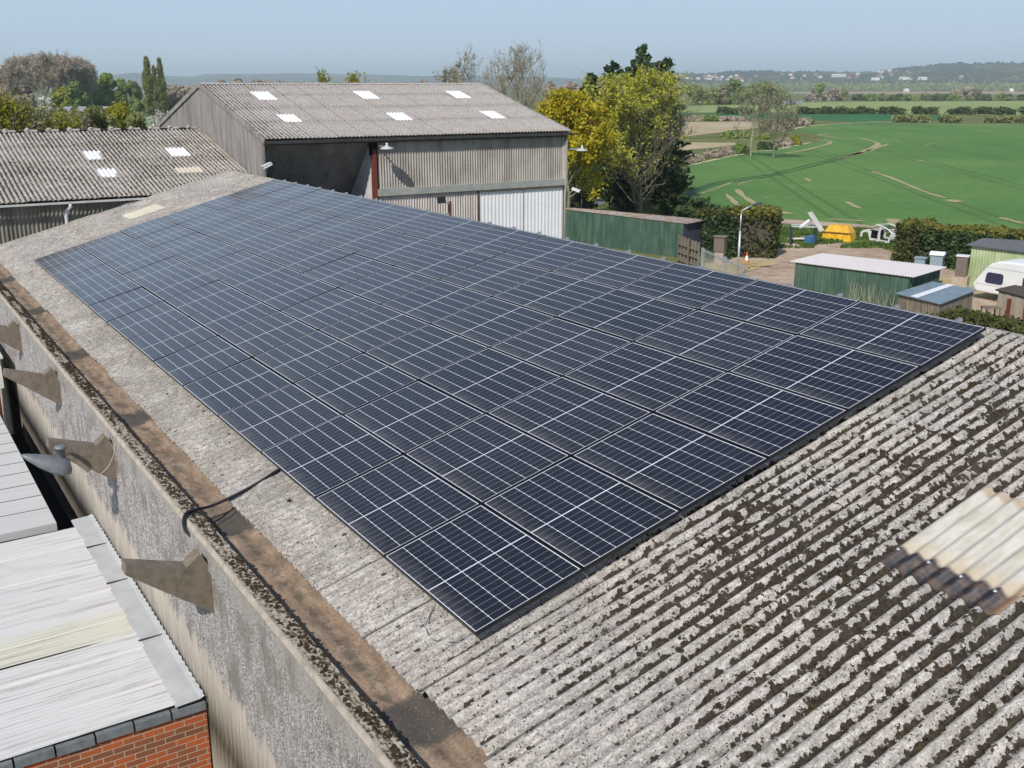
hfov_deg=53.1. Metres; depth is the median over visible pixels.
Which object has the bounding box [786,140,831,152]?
soil line
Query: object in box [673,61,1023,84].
hills
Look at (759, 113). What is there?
bare tree
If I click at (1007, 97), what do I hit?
distant tree
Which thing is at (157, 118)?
blossom tree
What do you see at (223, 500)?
cable
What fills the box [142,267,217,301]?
solar panel
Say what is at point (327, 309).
solar panel
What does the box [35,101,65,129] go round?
sapling
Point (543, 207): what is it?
door
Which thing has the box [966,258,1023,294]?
caravan
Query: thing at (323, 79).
sapling
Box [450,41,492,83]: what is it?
bare tree
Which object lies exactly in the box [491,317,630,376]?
solar panel
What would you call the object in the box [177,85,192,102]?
distant tree
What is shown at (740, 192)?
soil line
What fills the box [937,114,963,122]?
hedge
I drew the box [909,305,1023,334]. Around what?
hedge
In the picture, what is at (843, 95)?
distant tree
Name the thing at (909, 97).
distant tree
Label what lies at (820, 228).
metal sheet
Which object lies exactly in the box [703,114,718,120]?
bush
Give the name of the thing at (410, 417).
solar panel
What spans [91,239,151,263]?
solar panel
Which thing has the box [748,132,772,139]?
bush
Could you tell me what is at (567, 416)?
solar panel
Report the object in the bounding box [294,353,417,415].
solar panel
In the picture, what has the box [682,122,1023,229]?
field
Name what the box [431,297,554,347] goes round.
solar panel
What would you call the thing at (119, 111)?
bush
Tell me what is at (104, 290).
solar panel
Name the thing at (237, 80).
distant tree
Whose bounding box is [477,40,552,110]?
bare tree
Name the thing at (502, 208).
door
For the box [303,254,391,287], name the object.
solar panel
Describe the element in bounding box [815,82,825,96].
distant tree
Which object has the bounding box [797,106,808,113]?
hedge
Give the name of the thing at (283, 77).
hills
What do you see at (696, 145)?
field
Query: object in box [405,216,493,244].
solar panel
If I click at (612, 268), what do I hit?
solar panel
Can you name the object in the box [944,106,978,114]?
hedge
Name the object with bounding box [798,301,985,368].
solar panel
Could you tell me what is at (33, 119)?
sapling
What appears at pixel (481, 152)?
barn
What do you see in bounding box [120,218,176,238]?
solar panel
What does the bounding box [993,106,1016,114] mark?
hedge
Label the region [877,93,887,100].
distant tree
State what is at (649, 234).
shed
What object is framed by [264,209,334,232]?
solar panel
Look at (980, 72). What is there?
woodland
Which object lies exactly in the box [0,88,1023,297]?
ground
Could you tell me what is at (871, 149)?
soil line
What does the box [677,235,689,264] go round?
wooden panel
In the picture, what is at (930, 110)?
hedge
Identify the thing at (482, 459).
solar panel
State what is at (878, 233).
car shell
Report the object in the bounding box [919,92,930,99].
distant tree
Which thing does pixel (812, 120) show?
bush
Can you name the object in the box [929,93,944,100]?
distant tree
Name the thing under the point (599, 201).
road
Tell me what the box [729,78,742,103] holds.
distant tree
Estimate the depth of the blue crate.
79.94 m
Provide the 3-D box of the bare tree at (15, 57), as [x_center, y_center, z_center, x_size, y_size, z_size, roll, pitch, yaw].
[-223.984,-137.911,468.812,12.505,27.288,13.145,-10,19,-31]
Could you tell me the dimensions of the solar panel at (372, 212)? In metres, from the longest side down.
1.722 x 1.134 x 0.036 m
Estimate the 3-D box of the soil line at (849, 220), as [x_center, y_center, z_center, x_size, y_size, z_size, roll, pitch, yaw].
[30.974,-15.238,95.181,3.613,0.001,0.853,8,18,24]
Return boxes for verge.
[699,260,776,273]
[786,228,894,247]
[939,277,951,283]
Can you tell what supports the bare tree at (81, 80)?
on the field at (148, 124)
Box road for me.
[592,198,605,204]
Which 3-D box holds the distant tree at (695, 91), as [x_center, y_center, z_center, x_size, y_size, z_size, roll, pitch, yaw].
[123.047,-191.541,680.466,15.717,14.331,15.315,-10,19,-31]
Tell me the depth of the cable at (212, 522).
11.72 m
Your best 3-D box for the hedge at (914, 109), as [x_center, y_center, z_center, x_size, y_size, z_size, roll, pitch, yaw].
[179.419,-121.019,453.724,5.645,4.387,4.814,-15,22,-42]
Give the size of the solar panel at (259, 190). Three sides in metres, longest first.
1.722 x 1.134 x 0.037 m
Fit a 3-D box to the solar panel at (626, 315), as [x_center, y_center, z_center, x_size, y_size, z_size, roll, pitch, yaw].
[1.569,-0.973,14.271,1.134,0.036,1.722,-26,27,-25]
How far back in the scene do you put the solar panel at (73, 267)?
24.93 m
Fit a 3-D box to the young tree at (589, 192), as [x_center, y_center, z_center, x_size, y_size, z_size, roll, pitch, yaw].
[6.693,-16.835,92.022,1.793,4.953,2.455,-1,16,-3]
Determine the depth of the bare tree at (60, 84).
428.03 m
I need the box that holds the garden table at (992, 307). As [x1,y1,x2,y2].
[980,306,1001,315]
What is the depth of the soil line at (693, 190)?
137.71 m
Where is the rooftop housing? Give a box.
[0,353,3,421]
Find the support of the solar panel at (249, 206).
on the rail
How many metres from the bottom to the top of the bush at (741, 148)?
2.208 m
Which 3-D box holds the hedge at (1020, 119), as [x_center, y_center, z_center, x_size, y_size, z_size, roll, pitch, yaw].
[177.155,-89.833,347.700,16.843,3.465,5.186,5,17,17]
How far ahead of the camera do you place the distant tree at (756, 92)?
691.91 m
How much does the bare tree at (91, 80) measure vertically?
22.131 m
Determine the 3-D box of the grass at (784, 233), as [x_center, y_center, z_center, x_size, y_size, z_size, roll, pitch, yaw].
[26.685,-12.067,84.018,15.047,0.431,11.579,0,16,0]
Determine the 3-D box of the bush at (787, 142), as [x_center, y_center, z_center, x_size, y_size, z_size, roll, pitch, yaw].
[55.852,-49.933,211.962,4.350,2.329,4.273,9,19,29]
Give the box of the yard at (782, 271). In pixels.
[713,226,997,313]
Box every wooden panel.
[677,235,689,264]
[689,239,699,266]
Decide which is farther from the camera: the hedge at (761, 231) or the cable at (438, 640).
the hedge at (761, 231)
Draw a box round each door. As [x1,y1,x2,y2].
[480,190,522,229]
[524,187,562,237]
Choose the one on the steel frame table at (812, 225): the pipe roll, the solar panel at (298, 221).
the pipe roll
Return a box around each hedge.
[694,205,752,258]
[715,106,739,113]
[730,203,783,258]
[737,106,754,113]
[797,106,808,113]
[804,107,817,113]
[813,106,834,113]
[829,105,879,113]
[877,106,889,113]
[886,106,906,113]
[890,215,939,262]
[891,114,915,122]
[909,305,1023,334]
[911,105,922,113]
[911,222,1023,269]
[912,114,933,122]
[918,106,939,114]
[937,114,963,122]
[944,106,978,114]
[973,106,997,114]
[983,114,1018,122]
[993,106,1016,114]
[1009,115,1023,122]
[1017,106,1023,114]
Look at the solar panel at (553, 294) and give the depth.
15.62 m
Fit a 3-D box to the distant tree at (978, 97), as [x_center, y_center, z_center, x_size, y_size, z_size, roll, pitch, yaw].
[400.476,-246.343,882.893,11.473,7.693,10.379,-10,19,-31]
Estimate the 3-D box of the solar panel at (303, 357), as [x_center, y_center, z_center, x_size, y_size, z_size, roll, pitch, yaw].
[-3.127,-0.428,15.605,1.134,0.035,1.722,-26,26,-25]
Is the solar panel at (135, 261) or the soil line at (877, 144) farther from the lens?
the soil line at (877, 144)
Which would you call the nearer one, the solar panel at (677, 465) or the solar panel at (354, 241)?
the solar panel at (677, 465)
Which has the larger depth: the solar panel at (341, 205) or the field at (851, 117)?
the field at (851, 117)
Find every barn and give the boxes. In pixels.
[0,125,247,243]
[0,170,1023,767]
[156,82,577,238]
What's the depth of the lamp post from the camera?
65.47 m
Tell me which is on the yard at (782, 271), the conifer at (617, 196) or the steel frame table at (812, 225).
the steel frame table at (812, 225)
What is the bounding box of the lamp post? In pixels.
[737,202,762,274]
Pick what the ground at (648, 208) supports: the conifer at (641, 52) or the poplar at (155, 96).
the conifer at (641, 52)
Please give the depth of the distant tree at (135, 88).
452.24 m
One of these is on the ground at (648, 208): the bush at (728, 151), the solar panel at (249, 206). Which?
the bush at (728, 151)
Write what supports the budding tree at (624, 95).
on the ground at (648, 208)
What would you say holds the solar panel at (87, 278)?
on the rail
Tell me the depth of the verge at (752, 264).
70.88 m
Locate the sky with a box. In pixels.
[0,0,1023,85]
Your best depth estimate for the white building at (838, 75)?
3808.05 m
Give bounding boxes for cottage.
[63,107,74,113]
[78,106,86,111]
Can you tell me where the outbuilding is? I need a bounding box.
[0,416,72,542]
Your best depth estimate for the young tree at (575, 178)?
90.08 m
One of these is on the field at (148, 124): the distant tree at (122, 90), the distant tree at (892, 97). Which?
the distant tree at (122, 90)
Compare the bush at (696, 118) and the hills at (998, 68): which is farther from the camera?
the hills at (998, 68)
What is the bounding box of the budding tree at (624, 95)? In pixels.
[578,55,705,213]
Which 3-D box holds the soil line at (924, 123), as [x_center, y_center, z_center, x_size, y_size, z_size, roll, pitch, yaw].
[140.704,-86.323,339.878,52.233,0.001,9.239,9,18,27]
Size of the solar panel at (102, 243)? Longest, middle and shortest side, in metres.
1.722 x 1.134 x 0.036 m
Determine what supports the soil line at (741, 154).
on the field at (978, 169)
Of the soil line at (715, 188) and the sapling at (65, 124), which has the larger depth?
the soil line at (715, 188)
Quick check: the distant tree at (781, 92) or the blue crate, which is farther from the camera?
the distant tree at (781, 92)
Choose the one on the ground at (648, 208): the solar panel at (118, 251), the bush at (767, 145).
the bush at (767, 145)
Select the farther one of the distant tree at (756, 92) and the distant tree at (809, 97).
the distant tree at (809, 97)
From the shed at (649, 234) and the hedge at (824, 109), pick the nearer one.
the shed at (649, 234)
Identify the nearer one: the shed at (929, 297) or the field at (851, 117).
the shed at (929, 297)
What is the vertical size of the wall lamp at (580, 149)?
0.215 m
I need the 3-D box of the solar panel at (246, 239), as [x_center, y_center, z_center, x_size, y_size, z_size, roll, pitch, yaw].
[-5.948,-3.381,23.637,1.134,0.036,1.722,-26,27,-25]
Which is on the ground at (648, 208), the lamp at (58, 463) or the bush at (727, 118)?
the bush at (727, 118)
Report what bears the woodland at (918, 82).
on the ground at (648, 208)
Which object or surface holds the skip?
on the verge at (855, 241)
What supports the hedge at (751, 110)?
on the field at (851, 117)
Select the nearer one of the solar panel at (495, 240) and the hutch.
the solar panel at (495, 240)
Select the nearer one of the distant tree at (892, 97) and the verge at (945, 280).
the verge at (945, 280)
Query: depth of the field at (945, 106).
656.26 m
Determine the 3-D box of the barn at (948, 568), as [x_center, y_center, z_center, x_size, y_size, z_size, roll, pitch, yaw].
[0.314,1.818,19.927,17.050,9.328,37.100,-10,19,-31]
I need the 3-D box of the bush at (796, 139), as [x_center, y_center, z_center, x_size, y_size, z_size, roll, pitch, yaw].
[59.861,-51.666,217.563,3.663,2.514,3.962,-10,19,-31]
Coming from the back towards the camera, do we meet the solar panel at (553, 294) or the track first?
the track
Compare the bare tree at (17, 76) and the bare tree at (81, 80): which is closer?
the bare tree at (17, 76)
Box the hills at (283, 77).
[98,73,604,87]
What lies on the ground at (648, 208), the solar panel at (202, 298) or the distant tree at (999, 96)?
the distant tree at (999, 96)
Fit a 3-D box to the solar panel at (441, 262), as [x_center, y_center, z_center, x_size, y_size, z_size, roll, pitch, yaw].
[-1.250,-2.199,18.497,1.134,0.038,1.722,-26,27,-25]
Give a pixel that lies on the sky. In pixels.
(190, 37)
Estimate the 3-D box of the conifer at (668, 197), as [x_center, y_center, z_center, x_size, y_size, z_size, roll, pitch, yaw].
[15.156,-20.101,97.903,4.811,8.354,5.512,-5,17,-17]
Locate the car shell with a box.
[860,223,895,242]
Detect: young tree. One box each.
[568,162,585,207]
[575,167,594,207]
[585,172,595,208]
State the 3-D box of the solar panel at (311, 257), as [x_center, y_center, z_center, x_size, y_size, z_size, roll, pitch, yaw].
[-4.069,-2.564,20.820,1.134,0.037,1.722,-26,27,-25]
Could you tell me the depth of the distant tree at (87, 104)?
443.96 m
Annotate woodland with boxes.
[139,84,599,91]
[675,82,1023,90]
[676,84,1023,90]
[677,77,1023,84]
[678,80,1022,86]
[872,67,1023,83]
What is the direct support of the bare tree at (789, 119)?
on the field at (978, 169)
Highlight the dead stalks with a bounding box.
[847,279,1004,315]
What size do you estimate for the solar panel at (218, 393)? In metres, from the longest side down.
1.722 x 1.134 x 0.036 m
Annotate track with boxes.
[782,219,893,231]
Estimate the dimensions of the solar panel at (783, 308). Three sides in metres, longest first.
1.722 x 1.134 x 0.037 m
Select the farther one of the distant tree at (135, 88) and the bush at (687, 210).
the distant tree at (135, 88)
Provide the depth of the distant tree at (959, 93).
1066.02 m
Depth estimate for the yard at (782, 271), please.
73.10 m
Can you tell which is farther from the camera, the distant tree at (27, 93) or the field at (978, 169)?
the distant tree at (27, 93)
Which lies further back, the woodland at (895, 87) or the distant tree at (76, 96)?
the woodland at (895, 87)
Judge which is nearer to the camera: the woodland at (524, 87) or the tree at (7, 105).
the tree at (7, 105)
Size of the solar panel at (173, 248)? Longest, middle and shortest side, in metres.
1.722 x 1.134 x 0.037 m
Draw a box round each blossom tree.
[38,95,53,116]
[143,104,167,126]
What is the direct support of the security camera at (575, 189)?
attached to the barn at (481, 152)
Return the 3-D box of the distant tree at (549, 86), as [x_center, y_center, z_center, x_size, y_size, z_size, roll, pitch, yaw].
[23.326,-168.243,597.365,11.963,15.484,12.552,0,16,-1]
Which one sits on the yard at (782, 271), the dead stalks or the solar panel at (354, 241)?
the dead stalks
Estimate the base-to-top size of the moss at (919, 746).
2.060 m
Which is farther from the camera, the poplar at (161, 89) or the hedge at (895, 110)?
the hedge at (895, 110)
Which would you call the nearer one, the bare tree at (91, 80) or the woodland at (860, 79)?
the bare tree at (91, 80)
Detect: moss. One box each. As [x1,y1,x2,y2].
[0,282,421,767]
[31,276,1023,767]
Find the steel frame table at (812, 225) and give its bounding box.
[789,224,816,245]
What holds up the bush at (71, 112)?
on the ground at (648, 208)
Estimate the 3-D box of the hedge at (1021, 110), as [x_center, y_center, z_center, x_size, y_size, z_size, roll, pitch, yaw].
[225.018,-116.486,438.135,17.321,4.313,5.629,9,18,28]
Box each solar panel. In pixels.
[34,246,88,269]
[45,254,104,280]
[58,264,121,292]
[72,275,140,305]
[78,232,133,253]
[88,287,162,322]
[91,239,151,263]
[106,248,170,274]
[107,301,187,339]
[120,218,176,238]
[123,257,191,287]
[128,317,216,361]
[136,225,195,247]
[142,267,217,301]
[153,232,217,256]
[153,336,250,386]
[161,205,216,224]
[164,281,245,317]
[172,240,241,267]
[178,210,238,232]
[183,358,291,416]
[189,295,277,335]
[194,250,268,280]
[197,217,262,239]
[200,192,256,209]
[218,384,340,453]
[219,224,287,249]
[219,261,300,294]
[219,311,316,357]
[220,197,280,216]
[238,179,295,196]
[241,203,305,223]
[244,233,318,260]
[247,273,336,311]
[253,330,362,383]
[260,184,319,202]
[261,415,402,499]
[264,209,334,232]
[271,242,353,273]
[281,288,378,330]
[282,189,347,208]
[292,217,365,241]
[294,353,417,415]
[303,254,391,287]
[308,194,376,216]
[315,455,479,557]
[319,305,427,353]
[321,225,402,253]
[336,201,410,224]
[339,266,437,304]
[344,381,484,454]
[355,234,443,265]
[365,324,488,380]
[368,208,449,233]
[381,280,490,323]
[384,504,582,635]
[394,245,492,279]
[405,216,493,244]
[405,414,569,504]
[419,347,560,414]
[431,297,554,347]
[440,257,549,296]
[447,225,545,256]
[483,457,679,570]
[487,377,651,456]
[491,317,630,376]
[493,272,615,317]
[495,236,604,271]
[551,248,674,288]
[557,288,696,341]
[563,342,726,412]
[572,413,767,511]
[619,262,757,309]
[634,310,794,371]
[654,372,846,459]
[699,280,858,334]
[729,335,919,411]
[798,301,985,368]
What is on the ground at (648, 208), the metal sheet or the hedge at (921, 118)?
the hedge at (921, 118)
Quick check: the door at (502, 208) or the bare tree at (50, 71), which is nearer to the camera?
the door at (502, 208)
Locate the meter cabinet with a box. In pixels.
[951,254,970,287]
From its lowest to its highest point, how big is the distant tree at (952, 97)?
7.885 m
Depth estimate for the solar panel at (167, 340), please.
17.86 m
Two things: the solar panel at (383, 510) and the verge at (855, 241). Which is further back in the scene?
the verge at (855, 241)
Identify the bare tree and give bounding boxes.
[0,58,26,95]
[9,52,24,84]
[18,52,39,93]
[22,53,46,104]
[26,51,59,96]
[41,52,61,94]
[43,48,69,87]
[54,50,81,85]
[64,51,89,91]
[78,56,91,76]
[79,61,100,104]
[431,62,465,82]
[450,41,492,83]
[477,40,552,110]
[733,94,775,156]
[744,91,803,158]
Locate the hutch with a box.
[995,285,1023,321]
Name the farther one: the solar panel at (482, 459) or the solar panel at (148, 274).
the solar panel at (148, 274)
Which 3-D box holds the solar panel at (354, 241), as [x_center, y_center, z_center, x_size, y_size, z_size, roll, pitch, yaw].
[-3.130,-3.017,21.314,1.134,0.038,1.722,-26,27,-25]
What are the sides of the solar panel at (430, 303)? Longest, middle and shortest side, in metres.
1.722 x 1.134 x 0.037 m
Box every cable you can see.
[90,444,115,475]
[182,468,279,536]
[185,507,233,526]
[426,604,471,641]
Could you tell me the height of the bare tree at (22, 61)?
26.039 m
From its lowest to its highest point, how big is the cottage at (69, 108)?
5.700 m
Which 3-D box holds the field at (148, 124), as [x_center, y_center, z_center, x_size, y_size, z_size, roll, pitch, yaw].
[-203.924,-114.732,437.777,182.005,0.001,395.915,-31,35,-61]
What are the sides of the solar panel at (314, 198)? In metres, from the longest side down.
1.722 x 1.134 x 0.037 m
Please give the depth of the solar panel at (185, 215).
27.82 m
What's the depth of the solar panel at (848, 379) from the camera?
11.36 m
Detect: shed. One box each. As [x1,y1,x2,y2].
[565,208,702,257]
[790,253,946,306]
[895,282,976,315]
[966,238,1023,288]
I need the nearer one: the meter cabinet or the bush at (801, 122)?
the meter cabinet
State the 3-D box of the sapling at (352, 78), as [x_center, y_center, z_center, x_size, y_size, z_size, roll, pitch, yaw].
[-9.284,-12.369,62.209,3.118,13.013,2.140,-15,22,-42]
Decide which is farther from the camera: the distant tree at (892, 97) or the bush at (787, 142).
the distant tree at (892, 97)
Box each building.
[784,100,803,103]
[831,74,845,76]
[899,77,911,79]
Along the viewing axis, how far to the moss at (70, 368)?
10.16 m
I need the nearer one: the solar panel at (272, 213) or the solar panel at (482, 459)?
the solar panel at (482, 459)
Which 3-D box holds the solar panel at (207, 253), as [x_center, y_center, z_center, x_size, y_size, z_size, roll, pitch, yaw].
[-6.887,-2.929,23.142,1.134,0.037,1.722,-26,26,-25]
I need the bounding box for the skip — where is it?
[822,224,855,241]
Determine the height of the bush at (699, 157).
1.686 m
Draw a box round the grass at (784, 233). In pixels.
[777,226,895,248]
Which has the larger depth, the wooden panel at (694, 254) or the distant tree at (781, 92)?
the distant tree at (781, 92)
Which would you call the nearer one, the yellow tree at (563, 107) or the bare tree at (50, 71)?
the yellow tree at (563, 107)
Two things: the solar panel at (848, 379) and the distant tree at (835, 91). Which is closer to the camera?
the solar panel at (848, 379)
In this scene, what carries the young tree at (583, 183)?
on the ground at (648, 208)
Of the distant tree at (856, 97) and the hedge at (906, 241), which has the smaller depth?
the hedge at (906, 241)
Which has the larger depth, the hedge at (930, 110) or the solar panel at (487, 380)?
the hedge at (930, 110)
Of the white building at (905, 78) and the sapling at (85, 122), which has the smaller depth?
the sapling at (85, 122)
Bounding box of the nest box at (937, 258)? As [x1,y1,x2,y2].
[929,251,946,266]
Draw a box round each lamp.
[21,444,90,475]
[377,143,393,148]
[568,145,587,150]
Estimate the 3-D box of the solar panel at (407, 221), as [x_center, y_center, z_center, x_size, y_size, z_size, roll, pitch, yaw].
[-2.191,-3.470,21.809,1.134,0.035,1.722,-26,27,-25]
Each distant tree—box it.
[0,82,19,112]
[9,82,37,111]
[50,86,71,116]
[63,81,88,109]
[82,87,97,106]
[88,79,105,107]
[99,72,115,106]
[114,77,140,112]
[126,79,145,112]
[166,85,182,111]
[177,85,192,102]
[233,78,242,81]
[542,82,557,103]
[559,81,577,92]
[686,84,708,104]
[701,87,720,104]
[715,83,732,104]
[728,96,734,103]
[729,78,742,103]
[732,89,751,104]
[742,86,764,100]
[749,80,783,103]
[771,89,785,103]
[776,86,787,92]
[804,94,815,101]
[812,87,820,99]
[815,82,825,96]
[818,92,833,100]
[826,88,839,100]
[838,89,848,100]
[851,94,864,100]
[864,93,876,100]
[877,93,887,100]
[885,95,897,100]
[896,93,904,99]
[901,94,915,100]
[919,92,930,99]
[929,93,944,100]
[947,93,958,100]
[949,90,963,97]
[961,86,975,95]
[961,95,974,100]
[971,93,981,100]
[973,88,982,94]
[980,94,991,100]
[992,92,1005,100]
[1002,93,1015,100]
[1016,94,1023,100]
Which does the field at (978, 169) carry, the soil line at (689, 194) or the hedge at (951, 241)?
the soil line at (689, 194)
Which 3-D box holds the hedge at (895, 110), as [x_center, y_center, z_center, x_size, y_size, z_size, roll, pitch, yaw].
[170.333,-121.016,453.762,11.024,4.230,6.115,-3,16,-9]
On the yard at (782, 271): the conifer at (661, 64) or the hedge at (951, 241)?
the hedge at (951, 241)
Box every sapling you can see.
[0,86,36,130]
[10,94,62,129]
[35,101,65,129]
[39,110,81,129]
[64,108,92,129]
[315,67,330,81]
[344,70,368,81]
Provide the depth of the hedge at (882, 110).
452.78 m
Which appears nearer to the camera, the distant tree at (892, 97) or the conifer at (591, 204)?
the conifer at (591, 204)
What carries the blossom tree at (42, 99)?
on the field at (148, 124)
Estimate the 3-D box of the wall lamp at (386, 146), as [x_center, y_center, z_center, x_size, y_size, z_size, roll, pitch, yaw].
[-4.482,-8.391,36.114,0.520,0.215,0.859,-10,19,-31]
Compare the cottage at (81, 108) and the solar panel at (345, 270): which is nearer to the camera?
the solar panel at (345, 270)
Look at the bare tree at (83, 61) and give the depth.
450.45 m
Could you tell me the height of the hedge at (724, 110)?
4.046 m
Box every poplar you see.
[141,56,154,116]
[151,65,161,114]
[155,57,168,116]
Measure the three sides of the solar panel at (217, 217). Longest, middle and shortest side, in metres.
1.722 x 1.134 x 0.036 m
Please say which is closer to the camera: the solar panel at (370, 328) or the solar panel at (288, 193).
the solar panel at (370, 328)
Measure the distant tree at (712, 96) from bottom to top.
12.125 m
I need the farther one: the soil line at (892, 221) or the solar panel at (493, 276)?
the soil line at (892, 221)
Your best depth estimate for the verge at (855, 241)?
81.83 m
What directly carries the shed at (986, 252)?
on the ground at (648, 208)
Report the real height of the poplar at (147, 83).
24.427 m
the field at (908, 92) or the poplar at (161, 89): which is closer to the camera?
the poplar at (161, 89)
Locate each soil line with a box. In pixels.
[682,157,845,197]
[683,152,859,194]
[687,142,811,165]
[697,182,731,194]
[725,194,738,204]
[735,189,755,203]
[782,123,842,130]
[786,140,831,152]
[817,133,880,158]
[830,219,865,220]
[846,202,860,207]
[847,144,888,156]
[855,122,1009,124]
[872,171,946,197]
[886,219,901,224]
[999,217,1023,222]
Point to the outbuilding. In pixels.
(30, 505)
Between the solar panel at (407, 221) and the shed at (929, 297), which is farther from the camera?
the shed at (929, 297)
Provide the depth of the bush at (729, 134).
242.49 m
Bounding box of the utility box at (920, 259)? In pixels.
[914,256,927,264]
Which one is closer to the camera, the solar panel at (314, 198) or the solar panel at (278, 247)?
the solar panel at (278, 247)
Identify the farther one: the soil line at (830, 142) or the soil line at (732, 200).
the soil line at (830, 142)
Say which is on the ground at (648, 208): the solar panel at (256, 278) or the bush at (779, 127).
the bush at (779, 127)
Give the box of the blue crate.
[804,235,816,242]
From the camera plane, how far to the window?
58.60 m
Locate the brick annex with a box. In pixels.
[0,514,211,767]
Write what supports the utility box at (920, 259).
on the yard at (782, 271)
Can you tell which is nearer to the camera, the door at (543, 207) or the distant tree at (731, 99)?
the door at (543, 207)
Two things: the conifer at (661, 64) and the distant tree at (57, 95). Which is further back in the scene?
the distant tree at (57, 95)
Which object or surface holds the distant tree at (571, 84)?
on the ground at (648, 208)
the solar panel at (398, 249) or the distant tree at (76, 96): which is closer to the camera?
the solar panel at (398, 249)
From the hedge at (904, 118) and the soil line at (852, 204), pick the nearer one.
the soil line at (852, 204)
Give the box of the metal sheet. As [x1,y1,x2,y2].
[808,212,823,231]
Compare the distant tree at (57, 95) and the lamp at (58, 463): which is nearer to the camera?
the lamp at (58, 463)
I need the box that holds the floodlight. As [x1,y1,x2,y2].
[437,196,451,215]
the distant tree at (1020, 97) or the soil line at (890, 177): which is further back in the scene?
the distant tree at (1020, 97)
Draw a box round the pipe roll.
[798,219,810,228]
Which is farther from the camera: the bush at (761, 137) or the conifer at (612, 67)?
the bush at (761, 137)
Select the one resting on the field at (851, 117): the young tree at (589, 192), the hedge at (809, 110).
the hedge at (809, 110)
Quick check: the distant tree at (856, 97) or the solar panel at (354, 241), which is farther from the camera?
the distant tree at (856, 97)
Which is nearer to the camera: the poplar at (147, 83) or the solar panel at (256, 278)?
the solar panel at (256, 278)
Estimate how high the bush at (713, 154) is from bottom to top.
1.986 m
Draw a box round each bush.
[50,106,80,129]
[74,105,120,128]
[95,99,130,128]
[124,111,147,128]
[681,153,704,162]
[684,115,704,120]
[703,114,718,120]
[703,149,722,158]
[717,116,747,121]
[719,130,749,138]
[720,146,734,155]
[733,143,749,153]
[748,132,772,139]
[756,141,777,149]
[771,120,794,129]
[773,137,793,146]
[789,135,801,144]
[795,118,810,126]
[802,117,814,124]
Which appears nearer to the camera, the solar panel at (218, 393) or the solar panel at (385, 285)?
the solar panel at (218, 393)
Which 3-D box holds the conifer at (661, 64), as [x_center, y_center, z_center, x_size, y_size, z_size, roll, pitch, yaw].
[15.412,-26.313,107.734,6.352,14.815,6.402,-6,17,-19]
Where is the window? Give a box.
[985,272,1003,284]
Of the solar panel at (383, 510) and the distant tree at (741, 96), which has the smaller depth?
the solar panel at (383, 510)
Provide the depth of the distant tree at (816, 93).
912.33 m
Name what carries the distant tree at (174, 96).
on the field at (148, 124)
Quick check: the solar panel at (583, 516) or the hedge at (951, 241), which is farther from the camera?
the hedge at (951, 241)
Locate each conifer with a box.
[566,160,601,208]
[569,72,609,198]
[593,60,636,201]
[596,136,653,211]
[605,43,686,200]
[636,61,691,199]
[644,131,694,215]
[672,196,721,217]
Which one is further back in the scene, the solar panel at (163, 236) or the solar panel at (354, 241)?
the solar panel at (163, 236)
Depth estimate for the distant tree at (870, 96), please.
850.25 m
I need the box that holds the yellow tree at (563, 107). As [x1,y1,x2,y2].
[533,86,620,207]
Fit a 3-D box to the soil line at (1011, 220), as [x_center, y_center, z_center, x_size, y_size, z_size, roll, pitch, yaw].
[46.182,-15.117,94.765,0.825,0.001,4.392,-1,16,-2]
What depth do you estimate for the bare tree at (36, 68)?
411.46 m
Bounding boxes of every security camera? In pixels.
[261,162,272,170]
[571,187,580,193]
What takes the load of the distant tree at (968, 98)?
on the ground at (648, 208)
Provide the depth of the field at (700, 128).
307.71 m
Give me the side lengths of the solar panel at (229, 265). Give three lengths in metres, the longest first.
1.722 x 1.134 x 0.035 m
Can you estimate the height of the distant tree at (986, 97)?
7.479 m
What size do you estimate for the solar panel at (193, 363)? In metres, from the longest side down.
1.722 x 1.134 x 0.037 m
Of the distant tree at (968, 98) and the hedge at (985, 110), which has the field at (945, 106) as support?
the hedge at (985, 110)
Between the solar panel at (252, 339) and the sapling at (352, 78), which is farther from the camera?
the sapling at (352, 78)
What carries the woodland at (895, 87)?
on the ground at (648, 208)
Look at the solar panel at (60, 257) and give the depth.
26.33 m
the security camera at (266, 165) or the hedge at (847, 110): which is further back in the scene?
the hedge at (847, 110)
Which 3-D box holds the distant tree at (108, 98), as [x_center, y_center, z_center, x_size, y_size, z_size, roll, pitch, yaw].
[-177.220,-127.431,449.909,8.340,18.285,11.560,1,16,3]
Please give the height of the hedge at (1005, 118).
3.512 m
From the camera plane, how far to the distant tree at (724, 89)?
676.64 m
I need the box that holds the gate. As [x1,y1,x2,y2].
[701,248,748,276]
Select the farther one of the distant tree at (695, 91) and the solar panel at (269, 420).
the distant tree at (695, 91)
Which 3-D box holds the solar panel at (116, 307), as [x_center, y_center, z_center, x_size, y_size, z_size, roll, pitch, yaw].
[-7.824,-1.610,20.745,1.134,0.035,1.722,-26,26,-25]
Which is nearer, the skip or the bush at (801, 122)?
the skip
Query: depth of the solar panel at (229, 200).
28.32 m
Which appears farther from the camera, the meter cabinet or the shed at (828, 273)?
the meter cabinet
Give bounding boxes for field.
[0,111,155,126]
[671,113,940,121]
[677,101,1023,114]
[678,122,760,135]
[679,142,734,149]
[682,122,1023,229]
[788,92,1023,93]
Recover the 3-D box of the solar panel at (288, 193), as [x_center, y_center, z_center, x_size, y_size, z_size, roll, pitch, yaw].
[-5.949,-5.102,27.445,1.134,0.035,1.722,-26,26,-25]
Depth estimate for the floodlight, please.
36.01 m

